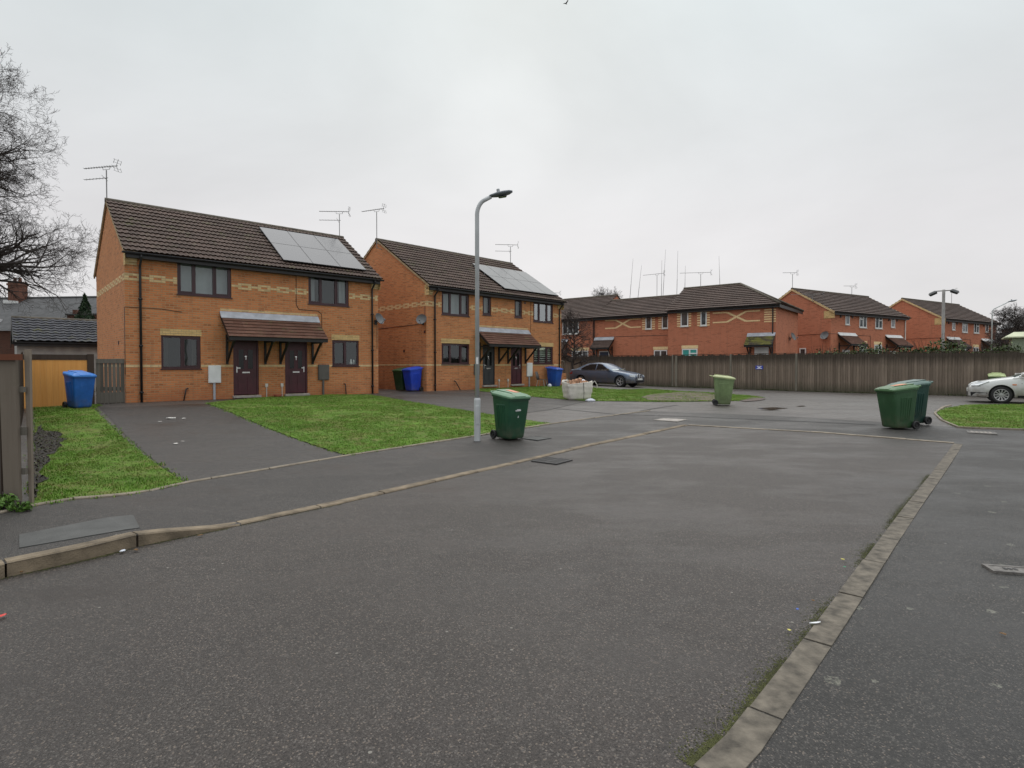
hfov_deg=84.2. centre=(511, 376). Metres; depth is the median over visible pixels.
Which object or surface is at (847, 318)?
window
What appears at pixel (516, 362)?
door
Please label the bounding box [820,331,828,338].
satellite dish
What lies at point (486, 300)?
window
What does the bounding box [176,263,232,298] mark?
window
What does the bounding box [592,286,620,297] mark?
bare tree
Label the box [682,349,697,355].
window
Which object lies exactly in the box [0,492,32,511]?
weed
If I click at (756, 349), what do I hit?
door
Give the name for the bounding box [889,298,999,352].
terraced house
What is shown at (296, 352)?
door
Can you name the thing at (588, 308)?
terraced house
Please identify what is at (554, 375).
wheelie bin
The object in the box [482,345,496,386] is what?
door
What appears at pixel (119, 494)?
footway edging
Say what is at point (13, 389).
broken fence
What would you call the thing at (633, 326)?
terraced house
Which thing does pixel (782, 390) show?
weeds
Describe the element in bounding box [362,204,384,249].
television aerial
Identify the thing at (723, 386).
wheelie bin
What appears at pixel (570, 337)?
bare tree
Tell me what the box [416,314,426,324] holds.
satellite dish
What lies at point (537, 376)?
garden chair
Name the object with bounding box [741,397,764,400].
mud patch
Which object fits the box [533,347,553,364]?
window
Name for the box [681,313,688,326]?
window
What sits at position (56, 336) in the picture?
garage
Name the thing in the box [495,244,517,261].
television aerial
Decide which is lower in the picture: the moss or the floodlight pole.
the moss
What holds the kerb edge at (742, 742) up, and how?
on the ground
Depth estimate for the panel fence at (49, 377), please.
16.81 m
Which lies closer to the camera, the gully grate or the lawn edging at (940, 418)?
the gully grate
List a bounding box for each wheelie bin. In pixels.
[62,370,96,407]
[392,367,407,389]
[402,366,422,390]
[490,389,530,438]
[545,366,563,385]
[709,374,735,404]
[874,383,920,428]
[888,379,932,424]
[987,372,1005,378]
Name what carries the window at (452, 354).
in the brick house at (519, 338)
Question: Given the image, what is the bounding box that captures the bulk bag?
[562,378,597,399]
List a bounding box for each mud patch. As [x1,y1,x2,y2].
[643,392,714,400]
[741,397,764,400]
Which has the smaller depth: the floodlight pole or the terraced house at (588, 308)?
the floodlight pole
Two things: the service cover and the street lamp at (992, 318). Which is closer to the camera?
the service cover
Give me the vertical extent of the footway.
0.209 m
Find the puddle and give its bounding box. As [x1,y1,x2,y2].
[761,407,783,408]
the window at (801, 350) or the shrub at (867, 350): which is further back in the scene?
the window at (801, 350)
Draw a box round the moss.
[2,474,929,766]
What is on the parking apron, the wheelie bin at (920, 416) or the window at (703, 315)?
the wheelie bin at (920, 416)
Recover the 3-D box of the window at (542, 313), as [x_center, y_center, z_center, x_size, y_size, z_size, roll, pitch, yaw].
[1.428,-3.535,31.640,0.935,1.113,1.710,1,2,45]
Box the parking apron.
[21,384,1023,502]
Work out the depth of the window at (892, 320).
44.91 m
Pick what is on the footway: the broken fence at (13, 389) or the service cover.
the service cover
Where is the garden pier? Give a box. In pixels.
[561,360,565,384]
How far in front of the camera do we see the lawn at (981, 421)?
15.76 m
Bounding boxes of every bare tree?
[0,44,99,317]
[561,307,599,368]
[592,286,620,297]
[983,302,1023,349]
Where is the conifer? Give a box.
[74,293,94,318]
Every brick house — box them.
[93,198,383,402]
[363,238,566,390]
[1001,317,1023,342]
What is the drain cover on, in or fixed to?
on the pavement
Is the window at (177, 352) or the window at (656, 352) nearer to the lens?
the window at (177, 352)
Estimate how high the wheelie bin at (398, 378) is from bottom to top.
1.090 m
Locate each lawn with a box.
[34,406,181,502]
[212,395,545,454]
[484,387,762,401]
[937,404,1023,427]
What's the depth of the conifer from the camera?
35.77 m
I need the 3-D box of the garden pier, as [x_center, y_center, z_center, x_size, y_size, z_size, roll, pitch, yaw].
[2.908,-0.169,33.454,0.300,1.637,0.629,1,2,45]
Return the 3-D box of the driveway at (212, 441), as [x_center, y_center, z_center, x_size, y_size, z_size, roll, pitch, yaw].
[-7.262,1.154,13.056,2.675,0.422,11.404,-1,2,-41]
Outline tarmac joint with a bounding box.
[622,414,874,424]
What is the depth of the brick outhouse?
39.94 m
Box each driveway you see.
[100,404,340,480]
[377,392,585,413]
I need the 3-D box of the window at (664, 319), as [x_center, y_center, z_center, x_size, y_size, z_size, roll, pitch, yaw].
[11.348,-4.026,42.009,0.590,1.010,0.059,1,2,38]
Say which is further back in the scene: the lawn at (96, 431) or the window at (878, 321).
the window at (878, 321)
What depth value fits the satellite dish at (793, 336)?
38.65 m
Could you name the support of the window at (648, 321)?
in the terraced house at (633, 326)
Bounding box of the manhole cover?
[655,418,686,421]
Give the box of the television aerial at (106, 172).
[84,159,121,197]
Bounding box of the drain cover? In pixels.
[966,430,997,434]
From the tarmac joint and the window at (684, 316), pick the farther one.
the window at (684, 316)
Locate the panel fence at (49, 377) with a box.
[23,354,94,407]
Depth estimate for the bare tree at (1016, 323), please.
43.98 m
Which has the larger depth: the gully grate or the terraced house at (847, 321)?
the terraced house at (847, 321)
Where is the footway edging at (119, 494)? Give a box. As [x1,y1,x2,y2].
[0,410,649,513]
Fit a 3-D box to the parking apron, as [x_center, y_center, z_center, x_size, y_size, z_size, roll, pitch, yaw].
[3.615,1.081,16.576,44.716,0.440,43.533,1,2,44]
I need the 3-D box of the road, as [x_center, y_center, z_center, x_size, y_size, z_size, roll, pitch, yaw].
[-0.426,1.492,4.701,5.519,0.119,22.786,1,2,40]
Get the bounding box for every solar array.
[259,227,365,270]
[472,263,558,295]
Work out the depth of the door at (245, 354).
20.46 m
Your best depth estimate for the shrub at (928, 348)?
27.98 m
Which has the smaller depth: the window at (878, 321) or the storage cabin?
the storage cabin
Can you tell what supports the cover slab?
on the footway
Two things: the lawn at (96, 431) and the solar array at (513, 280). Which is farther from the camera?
the solar array at (513, 280)
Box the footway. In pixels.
[0,411,686,563]
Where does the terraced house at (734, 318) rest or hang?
on the ground
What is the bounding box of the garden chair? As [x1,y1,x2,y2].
[535,372,546,386]
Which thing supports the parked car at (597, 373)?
on the parking apron
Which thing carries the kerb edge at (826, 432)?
on the ground
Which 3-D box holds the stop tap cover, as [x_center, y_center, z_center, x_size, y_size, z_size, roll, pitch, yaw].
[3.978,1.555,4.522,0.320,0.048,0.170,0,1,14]
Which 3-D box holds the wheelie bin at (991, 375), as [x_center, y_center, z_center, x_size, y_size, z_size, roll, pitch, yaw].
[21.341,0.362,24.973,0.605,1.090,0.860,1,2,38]
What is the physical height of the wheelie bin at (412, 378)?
1.134 m
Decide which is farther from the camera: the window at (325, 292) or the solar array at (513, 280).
the solar array at (513, 280)
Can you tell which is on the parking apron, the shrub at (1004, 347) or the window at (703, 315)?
the shrub at (1004, 347)
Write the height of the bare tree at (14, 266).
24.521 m
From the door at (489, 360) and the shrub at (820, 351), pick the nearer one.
the door at (489, 360)
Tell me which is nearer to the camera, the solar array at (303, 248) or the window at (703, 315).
the solar array at (303, 248)
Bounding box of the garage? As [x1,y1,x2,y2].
[10,316,97,390]
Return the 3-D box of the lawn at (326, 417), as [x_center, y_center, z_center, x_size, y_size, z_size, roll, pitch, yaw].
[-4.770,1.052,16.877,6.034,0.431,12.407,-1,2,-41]
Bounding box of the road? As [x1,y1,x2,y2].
[0,426,952,767]
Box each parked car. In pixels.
[570,363,644,386]
[966,372,1023,402]
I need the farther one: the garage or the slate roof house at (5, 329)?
the slate roof house at (5, 329)
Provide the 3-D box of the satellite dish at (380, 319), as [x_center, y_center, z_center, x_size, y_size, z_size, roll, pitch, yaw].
[-5.520,-2.425,23.722,0.472,0.483,0.410,0,1,-12]
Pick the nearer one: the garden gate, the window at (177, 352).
the garden gate
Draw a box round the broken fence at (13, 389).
[0,349,33,503]
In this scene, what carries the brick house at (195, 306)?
on the ground
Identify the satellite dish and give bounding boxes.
[374,313,385,324]
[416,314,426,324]
[790,333,798,339]
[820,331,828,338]
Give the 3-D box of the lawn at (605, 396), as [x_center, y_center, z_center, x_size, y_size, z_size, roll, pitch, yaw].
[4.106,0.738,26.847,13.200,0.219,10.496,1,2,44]
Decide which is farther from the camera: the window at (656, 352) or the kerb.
the window at (656, 352)
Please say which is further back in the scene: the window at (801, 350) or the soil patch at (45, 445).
the window at (801, 350)
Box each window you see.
[160,335,201,369]
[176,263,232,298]
[308,277,349,306]
[332,340,359,366]
[441,292,469,316]
[441,343,469,364]
[483,297,491,315]
[514,300,522,318]
[533,302,553,323]
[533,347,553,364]
[562,322,578,334]
[645,317,651,329]
[654,350,666,355]
[662,316,667,328]
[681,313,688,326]
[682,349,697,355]
[700,312,706,326]
[799,348,805,352]
[845,316,849,325]
[859,317,867,328]
[875,318,882,328]
[891,319,894,327]
[962,323,967,332]
[973,324,979,333]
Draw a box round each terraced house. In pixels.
[561,294,620,356]
[590,294,678,355]
[665,283,803,381]
[778,288,913,377]
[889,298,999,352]
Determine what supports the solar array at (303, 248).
attached to the brick house at (195, 306)
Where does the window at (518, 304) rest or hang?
in the brick house at (519, 338)
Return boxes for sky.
[0,0,1023,332]
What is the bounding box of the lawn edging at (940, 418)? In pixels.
[934,405,1023,430]
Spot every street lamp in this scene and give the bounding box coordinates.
[474,188,512,440]
[991,299,1015,349]
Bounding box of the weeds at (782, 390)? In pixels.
[599,383,966,395]
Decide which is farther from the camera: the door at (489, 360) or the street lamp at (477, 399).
the door at (489, 360)
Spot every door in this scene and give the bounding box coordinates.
[232,340,261,397]
[284,342,309,395]
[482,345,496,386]
[510,347,523,385]
[599,351,608,354]
[754,347,768,364]
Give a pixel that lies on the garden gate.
(111, 372)
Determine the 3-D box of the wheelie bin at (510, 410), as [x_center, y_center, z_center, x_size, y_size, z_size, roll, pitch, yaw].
[-0.056,0.805,12.180,0.587,1.058,0.834,-1,2,-37]
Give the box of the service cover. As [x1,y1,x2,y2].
[520,436,550,440]
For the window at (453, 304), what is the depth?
27.13 m
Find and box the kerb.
[0,424,687,578]
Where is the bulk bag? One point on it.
(578, 388)
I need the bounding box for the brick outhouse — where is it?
[66,310,96,318]
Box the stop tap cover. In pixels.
[981,563,1023,574]
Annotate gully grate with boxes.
[531,457,572,464]
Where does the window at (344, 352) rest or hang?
in the brick house at (195, 306)
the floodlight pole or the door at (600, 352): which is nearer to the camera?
the floodlight pole
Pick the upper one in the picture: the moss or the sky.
the sky
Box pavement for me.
[673,412,1023,767]
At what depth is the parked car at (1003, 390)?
21.01 m
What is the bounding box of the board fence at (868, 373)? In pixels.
[561,351,1023,395]
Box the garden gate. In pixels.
[96,359,124,403]
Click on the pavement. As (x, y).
(921, 665)
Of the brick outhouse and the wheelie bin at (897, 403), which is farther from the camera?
the brick outhouse
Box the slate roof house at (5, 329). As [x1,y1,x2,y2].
[0,278,96,353]
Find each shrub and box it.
[804,344,838,387]
[823,340,897,378]
[890,333,975,385]
[954,338,1023,376]
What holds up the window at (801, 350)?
in the terraced house at (847, 321)
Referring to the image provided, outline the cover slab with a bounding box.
[19,515,139,547]
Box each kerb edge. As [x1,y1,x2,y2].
[688,424,953,443]
[693,443,962,767]
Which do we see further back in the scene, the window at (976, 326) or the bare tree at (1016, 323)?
the window at (976, 326)
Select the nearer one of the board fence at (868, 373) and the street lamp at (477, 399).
the street lamp at (477, 399)
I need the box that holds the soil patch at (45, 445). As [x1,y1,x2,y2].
[28,424,66,496]
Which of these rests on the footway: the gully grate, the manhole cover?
the manhole cover
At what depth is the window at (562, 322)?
47.23 m
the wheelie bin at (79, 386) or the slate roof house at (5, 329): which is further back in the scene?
the slate roof house at (5, 329)
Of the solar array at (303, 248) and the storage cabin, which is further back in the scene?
the storage cabin
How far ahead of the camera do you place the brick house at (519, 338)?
27.97 m
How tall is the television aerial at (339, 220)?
1.592 m
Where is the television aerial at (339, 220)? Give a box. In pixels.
[319,206,350,234]
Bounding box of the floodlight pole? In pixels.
[928,289,958,352]
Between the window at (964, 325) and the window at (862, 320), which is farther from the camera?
the window at (964, 325)
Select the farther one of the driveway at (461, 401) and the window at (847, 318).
the window at (847, 318)
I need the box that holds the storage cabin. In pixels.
[1001,332,1023,351]
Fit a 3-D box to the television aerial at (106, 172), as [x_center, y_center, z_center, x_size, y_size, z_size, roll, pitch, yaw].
[-14.750,-6.950,20.374,1.496,1.592,0.300,0,1,12]
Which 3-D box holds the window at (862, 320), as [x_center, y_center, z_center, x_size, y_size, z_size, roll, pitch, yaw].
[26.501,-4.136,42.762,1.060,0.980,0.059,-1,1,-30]

